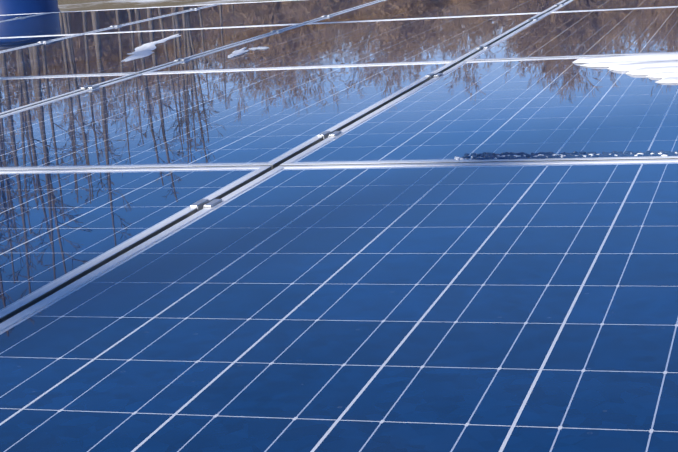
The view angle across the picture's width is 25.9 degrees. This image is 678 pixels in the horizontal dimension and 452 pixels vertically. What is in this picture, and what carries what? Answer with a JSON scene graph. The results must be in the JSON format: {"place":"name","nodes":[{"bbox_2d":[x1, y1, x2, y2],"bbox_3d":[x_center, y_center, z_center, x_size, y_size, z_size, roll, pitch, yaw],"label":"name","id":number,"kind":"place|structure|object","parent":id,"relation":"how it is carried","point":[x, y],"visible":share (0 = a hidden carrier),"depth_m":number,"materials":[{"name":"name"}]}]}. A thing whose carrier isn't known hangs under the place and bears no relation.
{"place":"outdoors","nodes":[
{"label":"outdoors","id":0,"kind":"place"},
{"bbox_2d":[58,0,280,11],"bbox_3d":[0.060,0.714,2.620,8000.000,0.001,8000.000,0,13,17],"label":"ground","id":1,"kind":"structure","parent":0,"point":[73,5],"depth_m":23.54,"materials":[{"name":"white snow"}]},
{"bbox_2d":[0,0,59,14],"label":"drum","id":2,"kind":"object","parent":1,"relation":"on","point":[7,7],"visible":0.04,"depth_m":8.99,"materials":[{"name":"plastic"}]},
{"bbox_2d":[0,0,677,451],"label":"solar array","id":3,"kind":"object","parent":1,"relation":"on","point":[356,226],"visible":1,"depth_m":2.13,"materials":[{"name":"glass"}]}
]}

